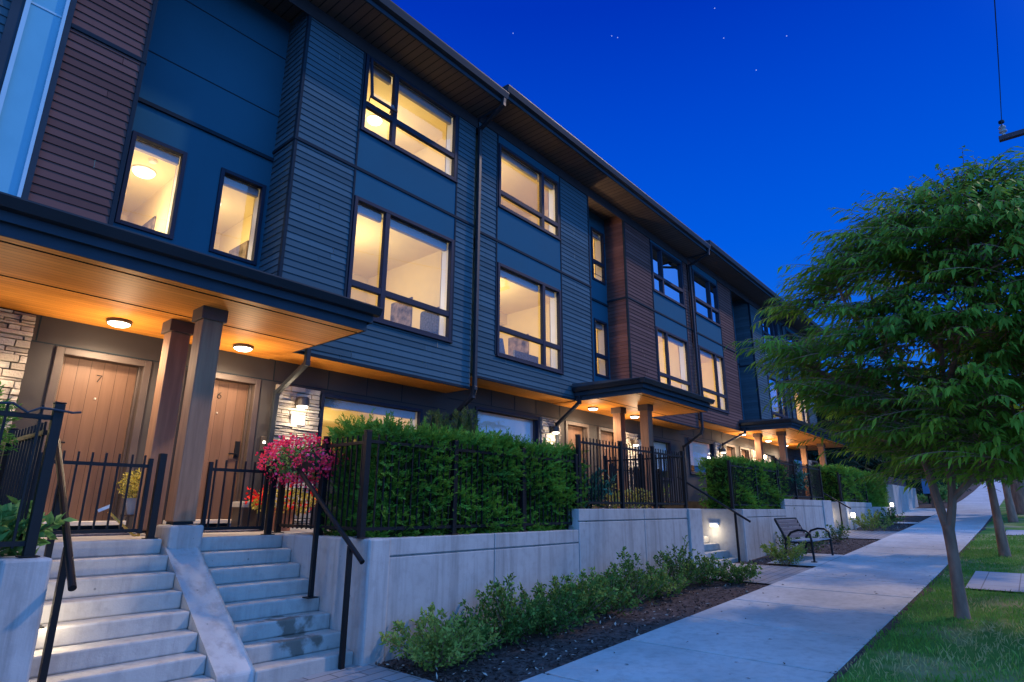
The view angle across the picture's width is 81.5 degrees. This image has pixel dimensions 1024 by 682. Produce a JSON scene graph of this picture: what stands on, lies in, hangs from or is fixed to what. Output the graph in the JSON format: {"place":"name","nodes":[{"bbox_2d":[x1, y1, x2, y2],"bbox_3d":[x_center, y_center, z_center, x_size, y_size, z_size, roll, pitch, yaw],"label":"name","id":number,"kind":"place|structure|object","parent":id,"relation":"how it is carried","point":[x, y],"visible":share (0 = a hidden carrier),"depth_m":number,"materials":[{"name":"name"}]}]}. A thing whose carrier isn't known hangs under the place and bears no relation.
{"place":"outdoors","nodes":[
{"label":"outdoors","id":0,"kind":"place"},
{"bbox_2d":[45,532,135,536],"bbox_3d":[-4.869,2.209,6.788,0.570,0.018,0.840,-13,-20,39],"label":"door mat","id":1,"kind":"object","parent":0,"point":[91,534],"depth_m":6.65,"materials":[{"name":"brown fabric"}]},
{"bbox_2d":[116,468,145,533],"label":"potted plant","id":2,"kind":"object","parent":1,"relation":"on","point":[131,502],"visible":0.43,"depth_m":7.09,"materials":[{"name":"yellow plant"}]},
{"bbox_2d":[40,528,327,557],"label":"porch slab","id":3,"kind":"structure","parent":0,"point":[302,530],"depth_m":7.25,"materials":[{"name":"concrete"}]},
{"bbox_2d":[0,191,382,532],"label":"entry canopy","id":4,"kind":"object","parent":3,"relation":"on","point":[60,264],"visible":0.89,"depth_m":6.69,"materials":[{"name":"brown wood"}]},
{"bbox_2d":[231,502,260,526],"bbox_3d":[-3.726,2.462,8.367,0.320,0.385,0.330,-13,-20,39],"label":"planter box","id":5,"kind":"object","parent":3,"relation":"on","point":[244,515],"visible":0.38,"depth_m":8.26,"materials":[{"name":"brown metal"}]},
{"bbox_2d":[245,481,317,530],"bbox_3d":[-3.182,2.258,8.251,0.852,0.722,1.119,-13,-20,39],"label":"flower pot","id":6,"kind":"object","parent":3,"relation":"on","point":[255,503],"visible":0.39,"depth_m":8.11,"materials":[{"name":"ceramic"}]},
{"bbox_2d":[61,481,927,666],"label":"ground","id":7,"kind":"structure","parent":0,"point":[920,501],"depth_m":35.83,"materials":[{"name":"concrete"}]},
{"bbox_2d":[0,550,52,681],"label":"retaining wall","id":8,"kind":"structure","parent":7,"relation":"on","point":[23,585],"depth_m":3.94,"materials":[{"name":"concrete"}]},
{"bbox_2d":[0,421,47,546],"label":"metal fence","id":9,"kind":"object","parent":8,"relation":"on","point":[13,466],"visible":0.55,"depth_m":4.74,"materials":[{"name":"metal"}]},
{"bbox_2d":[0,401,66,557],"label":"metal fence","id":10,"kind":"object","parent":8,"relation":"on","point":[30,541],"visible":1,"depth_m":4.22,"materials":[{"name":"metal"}]},
{"bbox_2d":[29,537,215,681],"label":"stairs","id":11,"kind":"structure","parent":7,"relation":"on","point":[112,577],"depth_m":5.08,"materials":[{"name":"concrete"}]},
{"bbox_2d":[37,438,76,681],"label":"handrail","id":12,"kind":"object","parent":11,"relation":"on","point":[67,567],"visible":0.69,"depth_m":4.31,"materials":[{"name":"black metal"}]},
{"bbox_2d":[141,453,167,538],"bbox_3d":[-3.731,1.621,6.237,0.118,0.865,0.120,-13,-20,39],"label":"gate post","id":13,"kind":"object","parent":11,"relation":"on","point":[156,497],"visible":1,"depth_m":6.21,"materials":[{"name":"black metal"}]},
{"bbox_3d":[-4.472,1.385,5.403,0.118,0.865,0.120,-13,-20,39],"label":"gate post","id":14,"kind":"object","parent":11,"relation":"on","visible":0},
{"bbox_2d":[28,450,153,533],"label":"gate","id":15,"kind":"structure","parent":14,"relation":"attached to","point":[118,464],"depth_m":5.92,"materials":[{"name":"black metal"}]},
{"bbox_2d":[131,524,254,681],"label":"stair cheek wall","id":16,"kind":"structure","parent":7,"relation":"on","point":[220,645],"depth_m":5.59,"materials":[{"name":"concrete"}]},
{"bbox_2d":[201,533,352,681],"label":"stairs","id":17,"kind":"structure","parent":7,"relation":"on","point":[300,641],"depth_m":6.02,"materials":[{"name":"concrete"}]},
{"bbox_2d":[260,460,278,534],"bbox_3d":[-2.902,1.884,7.169,0.118,0.865,0.120,-13,-20,39],"label":"gate post","id":18,"kind":"object","parent":17,"relation":"on","point":[270,510],"visible":0.94,"depth_m":7.12,"materials":[{"name":"black metal"}]},
{"bbox_2d":[200,460,270,531],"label":"gate","id":19,"kind":"structure","parent":18,"relation":"attached to","point":[211,469],"depth_m":6.83,"materials":[{"name":"black metal"}]},
{"bbox_2d":[288,664,433,681],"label":"paver path","id":20,"kind":"structure","parent":7,"relation":"on","point":[365,673],"depth_m":5.44,"materials":[{"name":"concrete"}]},
{"bbox_2d":[293,462,364,669],"bbox_3d":[-2.005,2.269,6.256,1.460,2.011,0.120,-13,-20,39],"label":"handrail","id":21,"kind":"object","parent":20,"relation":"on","point":[351,547],"visible":0.85,"depth_m":6.10,"materials":[{"name":"black metal"}]},
{"bbox_2d":[269,529,579,665],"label":"retaining wall","id":22,"kind":"structure","parent":7,"relation":"on","point":[403,579],"depth_m":6.60,"materials":[{"name":"concrete"}]},
{"bbox_2d":[272,435,363,534],"bbox_3d":[-2.291,1.699,7.013,1.760,1.123,0.120,-13,-20,39],"label":"metal fence","id":23,"kind":"object","parent":22,"relation":"on","point":[322,492],"visible":0.66,"depth_m":6.91,"materials":[{"name":"metal"}]},
{"bbox_2d":[255,432,348,487],"bbox_3d":[-2.576,1.452,7.233,1.338,0.668,0.907,-13,-20,39],"label":"flower planter","id":24,"kind":"object","parent":23,"relation":"attached to","point":[311,462],"visible":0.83,"depth_m":7.00,"materials":[{"name":"pink plant"}]},
{"bbox_2d":[316,408,590,537],"bbox_3d":[-0.515,1.972,8.266,1.423,1.603,4.396,-13,-20,39],"label":"hedge","id":25,"kind":"object","parent":22,"relation":"on","point":[390,428],"visible":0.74,"depth_m":7.29,"materials":[{"name":"green plant"}]},
{"bbox_2d":[355,430,578,538],"bbox_3d":[-0.288,1.919,7.769,0.120,1.123,4.060,-13,-20,39],"label":"metal fence","id":26,"kind":"object","parent":22,"relation":"on","point":[451,525],"visible":0.87,"depth_m":7.25,"materials":[{"name":"metal"}]},
{"bbox_2d":[568,508,704,589],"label":"retaining wall","id":27,"kind":"structure","parent":7,"relation":"on","point":[605,535],"depth_m":10.03,"materials":[{"name":"concrete"}]},
{"bbox_2d":[575,434,689,508],"bbox_3d":[2.278,2.434,10.737,0.120,1.143,3.890,-13,-20,39],"label":"metal fence","id":28,"kind":"object","parent":27,"relation":"on","point":[654,470],"visible":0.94,"depth_m":10.58,"materials":[{"name":"metal"}]},
{"bbox_2d":[609,465,662,507],"bbox_3d":[3.020,3.543,14.331,0.120,1.008,2.470,-13,-20,39],"label":"metal fence","id":29,"kind":"object","parent":27,"relation":"on","point":[660,506],"visible":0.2,"depth_m":14.32,"materials":[{"name":"metal"}]},
{"bbox_2d":[604,453,680,507],"bbox_3d":[2.775,3.008,12.793,1.860,1.143,0.120,-13,-20,39],"label":"metal fence","id":30,"kind":"object","parent":27,"relation":"on","point":[643,475],"visible":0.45,"depth_m":12.75,"materials":[{"name":"metal"}]},
{"bbox_2d":[375,481,984,681],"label":"planting bed","id":31,"kind":"object","parent":7,"relation":"on","point":[616,633],"visible":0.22,"depth_m":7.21,"materials":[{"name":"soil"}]},
{"bbox_2d":[379,602,498,671],"bbox_3d":[-0.712,2.905,5.825,1.180,0.570,1.176,1,-16,-2],"label":"shrub","id":32,"kind":"object","parent":31,"relation":"on","point":[427,654],"visible":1,"depth_m":5.69,"materials":[{"name":"green plant"}]},
{"bbox_2d":[431,611,515,657],"bbox_3d":[-0.438,3.111,6.333,0.888,0.409,0.956,-13,-20,39],"label":"shrub","id":33,"kind":"object","parent":31,"relation":"on","point":[484,631],"visible":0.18,"depth_m":6.31,"materials":[{"name":"green plant"}]},
{"bbox_2d":[459,572,546,644],"bbox_3d":[-0.042,3.005,6.678,1.009,0.732,0.922,-7,-17,25],"label":"shrub","id":34,"kind":"object","parent":31,"relation":"on","point":[505,612],"visible":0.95,"depth_m":6.59,"materials":[{"name":"green plant"}]},
{"bbox_2d":[502,581,595,636],"bbox_3d":[0.375,3.199,7.129,1.002,0.615,1.213,10,-18,-32],"label":"shrub","id":35,"kind":"object","parent":31,"relation":"on","point":[554,614],"visible":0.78,"depth_m":6.98,"materials":[{"name":"green plant"}]},
{"bbox_2d":[535,569,619,622],"bbox_3d":[0.868,3.289,7.702,0.976,0.652,0.906,-13,-20,39],"label":"shrub","id":36,"kind":"object","parent":31,"relation":"on","point":[599,599],"visible":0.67,"depth_m":7.54,"materials":[{"name":"green plant"}]},
{"bbox_2d":[564,566,641,615],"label":"shrub","id":37,"kind":"object","parent":31,"relation":"on","point":[626,593],"visible":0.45,"depth_m":8.11,"materials":[{"name":"green plant"}]},
{"bbox_2d":[594,546,672,603],"bbox_3d":[1.765,3.460,8.776,1.122,0.827,1.099,0,-16,2],"label":"shrub","id":38,"kind":"object","parent":31,"relation":"on","point":[642,587],"visible":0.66,"depth_m":8.69,"materials":[{"name":"green plant"}]},
{"bbox_2d":[622,561,690,597],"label":"shrub","id":39,"kind":"object","parent":31,"relation":"on","point":[678,582],"visible":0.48,"depth_m":9.20,"materials":[{"name":"green plant"}]},
{"bbox_2d":[649,535,708,589],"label":"shrub","id":40,"kind":"object","parent":31,"relation":"on","point":[684,566],"visible":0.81,"depth_m":9.86,"materials":[{"name":"green plant"}]},
{"bbox_2d":[675,552,727,584],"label":"shrub","id":41,"kind":"object","parent":31,"relation":"on","point":[705,561],"visible":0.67,"depth_m":10.30,"materials":[{"name":"green plant"}]},
{"bbox_2d":[714,557,761,584],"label":"shrub","id":42,"kind":"object","parent":31,"relation":"on","point":[742,571],"visible":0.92,"depth_m":10.41,"materials":[{"name":"green plant"}]},
{"bbox_2d":[709,563,810,583],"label":"paver path","id":43,"kind":"structure","parent":31,"relation":"on","point":[769,574],"depth_m":11.49,"materials":[{"name":"concrete"}]},
{"bbox_2d":[760,536,807,565],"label":"shrub","id":44,"kind":"object","parent":31,"relation":"on","point":[782,556],"visible":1,"depth_m":12.74,"materials":[{"name":"green plant"}]},
{"bbox_2d":[768,553,841,565],"bbox_3d":[6.720,4.968,13.546,1.020,0.095,2.400,-13,-20,39],"label":"bench pad","id":45,"kind":"object","parent":31,"relation":"on","point":[819,558],"visible":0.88,"depth_m":13.38,"materials":[{"name":"concrete"}]},
{"bbox_2d":[774,517,833,561],"bbox_3d":[6.817,4.592,13.825,0.814,0.905,1.660,-13,-20,39],"label":"park bench","id":46,"kind":"object","parent":45,"relation":"on","point":[786,528],"visible":0.91,"depth_m":13.80,"materials":[{"name":"black metal"}]},
{"bbox_2d":[831,530,898,538],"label":"paver path","id":47,"kind":"structure","parent":31,"relation":"on","point":[859,534],"depth_m":19.20,"materials":[{"name":"concrete"}]},
{"bbox_2d":[848,508,893,530],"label":"shrub","id":48,"kind":"object","parent":31,"relation":"on","point":[866,523],"visible":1,"depth_m":20.38,"materials":[{"name":"green plant"}]},
{"bbox_2d":[703,536,737,564],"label":"stairs","id":49,"kind":"structure","parent":7,"relation":"on","point":[712,548],"depth_m":13.51,"materials":[{"name":"concrete"}]},
{"bbox_2d":[677,477,750,562],"bbox_3d":[4.745,4.161,13.957,1.707,1.972,0.120,-13,-20,39],"label":"handrail","id":50,"kind":"object","parent":49,"relation":"on","point":[735,519],"visible":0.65,"depth_m":13.62,"materials":[{"name":"black metal"}]},
{"bbox_2d":[701,509,789,561],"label":"retaining wall","id":51,"kind":"structure","parent":7,"relation":"on","point":[758,530],"depth_m":14.12,"materials":[{"name":"concrete"}]},
{"bbox_2d":[695,453,794,508],"bbox_3d":[6.293,3.841,15.886,1.262,1.599,4.361,-13,-20,39],"label":"hedge","id":52,"kind":"object","parent":51,"relation":"on","point":[716,478],"visible":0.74,"depth_m":14.67,"materials":[{"name":"green plant"}]},
{"bbox_2d":[726,460,781,508],"bbox_3d":[6.227,3.710,15.174,0.120,1.108,3.500,-13,-20,39],"label":"metal fence","id":53,"kind":"object","parent":51,"relation":"on","point":[731,487],"visible":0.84,"depth_m":14.83,"materials":[{"name":"metal"}]},
{"bbox_2d":[779,313,823,499],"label":"townhouse","id":54,"kind":"structure","parent":7,"relation":"on","point":[797,326],"depth_m":30.45,"materials":[{"name":"blue wood"}]},
{"bbox_2d":[780,499,834,547],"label":"retaining wall","id":55,"kind":"structure","parent":7,"relation":"on","point":[810,514],"depth_m":17.91,"materials":[{"name":"concrete"}]},
{"bbox_2d":[774,458,823,499],"bbox_3d":[8.871,4.291,18.218,0.120,1.113,4.570,-13,-20,39],"label":"metal fence","id":56,"kind":"object","parent":55,"relation":"on","point":[809,477],"visible":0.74,"depth_m":18.18,"materials":[{"name":"metal"}]},
{"bbox_2d":[807,393,863,472],"bbox_3d":[18.250,5.298,37.295,6.908,11.644,7.451,-13,-20,39],"label":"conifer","id":57,"kind":"object","parent":7,"relation":"on","point":[813,454],"visible":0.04,"depth_m":35.37,"materials":[{"name":"green plant"}]},
{"bbox_2d":[831,502,873,530],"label":"retaining wall","id":58,"kind":"structure","parent":7,"relation":"on","point":[857,508],"depth_m":21.47,"materials":[{"name":"concrete"}]},
{"bbox_2d":[837,472,868,502],"bbox_3d":[13.373,5.778,23.266,0.120,1.033,4.520,-13,-20,39],"label":"metal fence","id":59,"kind":"object","parent":58,"relation":"on","point":[839,476],"visible":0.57,"depth_m":22.57,"materials":[{"name":"metal"}]},
{"bbox_2d":[818,372,918,502],"bbox_3d":[22.477,6.561,38.999,6.970,9.798,6.827,-13,-20,39],"label":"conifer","id":60,"kind":"object","parent":7,"relation":"on","point":[872,463],"visible":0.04,"depth_m":38.17,"materials":[{"name":"green plant"}]},
{"bbox_2d":[884,485,918,513],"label":"retaining wall","id":61,"kind":"structure","parent":7,"relation":"on","point":[901,501],"depth_m":29.87,"materials":[{"name":"concrete"}]},
{"bbox_2d":[998,120,1023,141],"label":"utility pole","id":62,"kind":"object","parent":7,"relation":"on","point":[1003,137],"visible":0.96,"depth_m":16.63,"materials":[{"name":"brown wood"}]},
{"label":"porch slab","id":63,"kind":"structure","parent":7,"relation":"on","visible":0},
{"bbox_2d":[553,377,714,507],"bbox_3d":[3.196,2.788,15.118,2.695,3.026,3.912,-13,-20,39],"label":"entry canopy","id":64,"kind":"object","parent":63,"relation":"on","point":[621,401],"visible":0.81,"depth_m":14.72,"materials":[{"name":"brown wood"}]},
{"bbox_2d":[391,0,1023,391],"label":"sky","id":65,"kind":"structure","parent":0,"point":[747,121],"materials":[{"name":"blue"}]},
{"bbox_2d":[664,501,776,508],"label":"yard soil","id":66,"kind":"structure","parent":0,"point":[694,505],"depth_m":17.95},
{"bbox_2d":[582,184,710,508],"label":"townhouse","id":67,"kind":"structure","parent":66,"relation":"on","point":[644,246],"depth_m":18.40,"materials":[{"name":"brown wood"}]},
{"bbox_2d":[591,226,605,284],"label":"window","id":68,"kind":"structure","parent":67,"relation":"in","point":[599,260],"depth_m":18.24,"materials":[{"name":"clear glass"}]},
{"bbox_2d":[594,318,609,378],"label":"window","id":69,"kind":"structure","parent":67,"relation":"in","point":[603,355],"depth_m":17.47,"materials":[{"name":"clear glass"}]},
{"bbox_2d":[648,242,685,308],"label":"window","id":70,"kind":"structure","parent":67,"relation":"in","point":[667,274],"depth_m":20.09,"materials":[{"name":"clear glass"}]},
{"bbox_2d":[656,326,691,391],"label":"window","id":71,"kind":"structure","parent":67,"relation":"in","point":[685,380],"depth_m":19.69,"materials":[{"name":"clear glass"}]},
{"bbox_2d":[680,240,759,500],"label":"townhouse","id":72,"kind":"structure","parent":66,"relation":"on","point":[719,275],"depth_m":22.43,"materials":[{"name":"brown wood"}]},
{"bbox_2d":[687,269,721,327],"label":"window","id":73,"kind":"structure","parent":72,"relation":"in","point":[705,291],"depth_m":22.41,"materials":[{"name":"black glass"}]},
{"bbox_2d":[693,345,729,413],"bbox_3d":[7.214,1.451,21.607,0.360,2.185,2.300,-13,-20,39],"label":"window","id":74,"kind":"structure","parent":72,"relation":"in","point":[719,368],"depth_m":21.93,"materials":[{"name":"clear glass"}]},
{"bbox_2d":[521,480,1003,681],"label":"sidewalk","id":75,"kind":"structure","parent":0,"point":[825,622],"depth_m":7.21,"materials":[{"name":"concrete"}]},
{"bbox_2d":[895,508,936,515],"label":"driveway","id":76,"kind":"structure","parent":0,"point":[921,512],"depth_m":28.91,"materials":[{"name":"concrete"}]},
{"bbox_2d":[827,489,1023,681],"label":"lawn","id":77,"kind":"structure","parent":0,"point":[969,648],"depth_m":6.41,"materials":[{"name":"plant"}]},
{"bbox_2d":[723,145,1023,618],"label":"street tree","id":78,"kind":"object","parent":77,"relation":"on","point":[980,398],"visible":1,"depth_m":7.44,"materials":[{"name":"green plant"}]},
{"bbox_2d":[828,516,992,681],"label":"soil edge","id":79,"kind":"object","parent":77,"relation":"on","point":[861,651],"visible":0.63,"depth_m":6.98,"materials":[{"name":"soil"}]},
{"bbox_2d":[866,352,1017,556],"bbox_3d":[11.012,2.457,13.944,4.303,5.127,4.577,8,-17,-27],"label":"street tree","id":80,"kind":"object","parent":77,"relation":"on","point":[1002,542],"depth_m":13.44,"materials":[{"name":"green plant"}]},
{"bbox_2d":[955,363,1023,513],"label":"street tree","id":81,"kind":"object","parent":77,"relation":"on","point":[1018,497],"depth_m":26.29,"materials":[{"name":"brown plant"}]},
{"bbox_2d":[965,571,1023,591],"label":"paver patch","id":82,"kind":"object","parent":77,"relation":"on","point":[1001,581],"visible":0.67,"depth_m":9.97,"materials":[{"name":"concrete"}]},
{"bbox_2d":[1002,395,1022,521],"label":"street tree","id":83,"kind":"object","parent":77,"relation":"on","point":[1011,510],"visible":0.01,"depth_m":22.59,"materials":[{"name":"brown plant"}]},
{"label":"yard soil","id":84,"kind":"structure","parent":0,"visible":0},
{"bbox_2d":[57,0,508,529],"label":"townhouse","id":85,"kind":"structure","parent":84,"relation":"on","point":[339,155],"depth_m":10.52,"materials":[{"name":"grey wood"}]},
{"bbox_2d":[195,380,248,519],"bbox_3d":[-4.367,1.558,8.645,0.106,1.990,0.900,-13,-20,39],"label":"door","id":86,"kind":"structure","parent":85,"relation":"in","point":[227,415],"depth_m":8.79,"materials":[{"name":"brown wood"}]},
{"bbox_2d":[208,167,266,265],"bbox_3d":[-4.444,-1.941,9.517,0.330,1.430,0.740,-13,-20,39],"label":"window","id":87,"kind":"structure","parent":85,"relation":"in","point":[228,178],"depth_m":9.60,"materials":[{"name":"black glass"}]},
{"bbox_2d":[316,393,422,450],"bbox_3d":[-2.585,1.752,10.740,0.360,1.295,2.270,-13,-20,39],"label":"window","id":88,"kind":"structure","parent":85,"relation":"in","point":[327,400],"depth_m":10.75,"materials":[{"name":"black glass"}]},
{"bbox_2d":[346,195,453,343],"bbox_3d":[-2.077,-1.233,11.083,0.360,2.195,2.440,-13,-20,39],"label":"window","id":89,"kind":"structure","parent":85,"relation":"in","point":[363,207],"depth_m":11.04,"materials":[{"name":"clear glass"}]},
{"bbox_2d":[360,54,457,182],"bbox_3d":[-2.020,-4.364,11.916,0.474,1.675,2.440,-13,-20,39],"label":"window","id":90,"kind":"structure","parent":85,"relation":"in","point":[400,85],"depth_m":11.78,"materials":[{"name":"clear glass"}]},
{"bbox_2d":[420,307,439,333],"bbox_3d":[-1.807,0.020,12.513,0.650,1.520,0.400,-13,-20,39],"label":"armchair","id":91,"kind":"object","parent":85,"relation":"in","point":[429,321],"visible":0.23,"depth_m":12.64,"materials":[{"name":"grey fabric"}]},
{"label":"yard soil","id":92,"kind":"structure","parent":0,"visible":0},
{"bbox_2d":[0,381,22,505],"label":"hedge","id":93,"kind":"object","parent":92,"relation":"on","point":[3,407],"visible":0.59,"depth_m":4.59,"materials":[{"name":"green plant"}]},
{"bbox_2d":[0,495,76,555],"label":"leafy plant","id":94,"kind":"object","parent":92,"relation":"on","point":[8,514],"visible":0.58,"depth_m":4.27,"materials":[{"name":"green plant"}]},
{"bbox_2d":[0,0,229,528],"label":"townhouse","id":95,"kind":"structure","parent":92,"relation":"on","point":[105,110],"depth_m":7.58,"materials":[{"name":"brown wood"}]},
{"bbox_2d":[43,357,137,520],"bbox_3d":[-5.374,1.238,7.512,0.106,1.990,0.900,-13,-20,39],"label":"door","id":96,"kind":"structure","parent":95,"relation":"in","point":[103,392],"depth_m":7.56,"materials":[{"name":"brown wood"}]},
{"bbox_2d":[114,130,187,239],"bbox_3d":[-5.257,-2.199,8.603,0.330,1.430,0.740,-13,-20,39],"label":"window","id":97,"kind":"structure","parent":95,"relation":"in","point":[140,142],"depth_m":8.65,"materials":[{"name":"black glass"}]},
{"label":"yard soil","id":98,"kind":"structure","parent":0,"visible":0},
{"bbox_2d":[446,84,633,508],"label":"townhouse","id":99,"kind":"structure","parent":98,"relation":"on","point":[547,181],"depth_m":14.55,"materials":[{"name":"grey wood"}]},
{"bbox_2d":[475,406,539,444],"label":"window","id":100,"kind":"structure","parent":99,"relation":"in","point":[536,420],"depth_m":14.01,"materials":[{"name":"black glass"}]},
{"bbox_2d":[495,262,563,374],"bbox_3d":[0.344,-0.445,13.802,0.360,2.155,2.390,-13,-20,39],"label":"window","id":101,"kind":"structure","parent":99,"relation":"in","point":[510,274],"depth_m":14.04,"materials":[{"name":"clear glass"}]},
{"bbox_2d":[498,143,560,240],"bbox_3d":[0.359,-3.586,14.675,0.360,1.675,2.390,-13,-20,39],"label":"window","id":102,"kind":"structure","parent":99,"relation":"in","point":[506,154],"depth_m":14.83,"materials":[{"name":"black glass"}]},
{"bbox_2d":[581,459,617,508],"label":"rhododendron","id":103,"kind":"object","parent":98,"relation":"on","point":[589,506],"visible":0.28,"depth_m":9.83,"materials":[{"name":"green plant"}]},
{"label":"yard soil","id":104,"kind":"structure","parent":0,"visible":0},
{"bbox_2d":[573,281,797,463],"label":"townhouse","id":105,"kind":"structure","parent":104,"relation":"on","point":[748,304],"depth_m":25.99,"materials":[{"name":"blue wood"}]},
{"bbox_2d":[761,313,778,351],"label":"window","id":106,"kind":"structure","parent":105,"relation":"in","point":[772,330],"depth_m":27.95,"materials":[{"name":"blue glass"}]},
{"bbox_2d":[768,375,787,418],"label":"window","id":107,"kind":"structure","parent":105,"relation":"in","point":[776,413],"depth_m":26.97,"materials":[{"name":"blue glass"}]},
{"bbox_2d":[809,463,868,502],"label":"hedge","id":108,"kind":"object","parent":104,"relation":"on","point":[829,481],"visible":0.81,"depth_m":22.39,"materials":[{"name":"green plant"}]},
{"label":"porch slab","id":109,"kind":"structure","parent":0,"visible":0},
{"bbox_2d":[722,418,852,497],"bbox_3d":[12.123,5.293,25.248,2.695,2.968,9.756,-13,-20,39],"label":"entry canopy","id":110,"kind":"object","parent":109,"relation":"on","point":[782,433],"visible":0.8,"depth_m":23.16,"materials":[{"name":"brown wood"}]},
{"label":"yard soil","id":111,"kind":"structure","parent":0,"visible":0},
{"bbox_2d":[860,469,890,506],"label":"hedge","id":112,"kind":"object","parent":111,"relation":"on","point":[876,498],"visible":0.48,"depth_m":26.38,"materials":[{"name":"green plant"}]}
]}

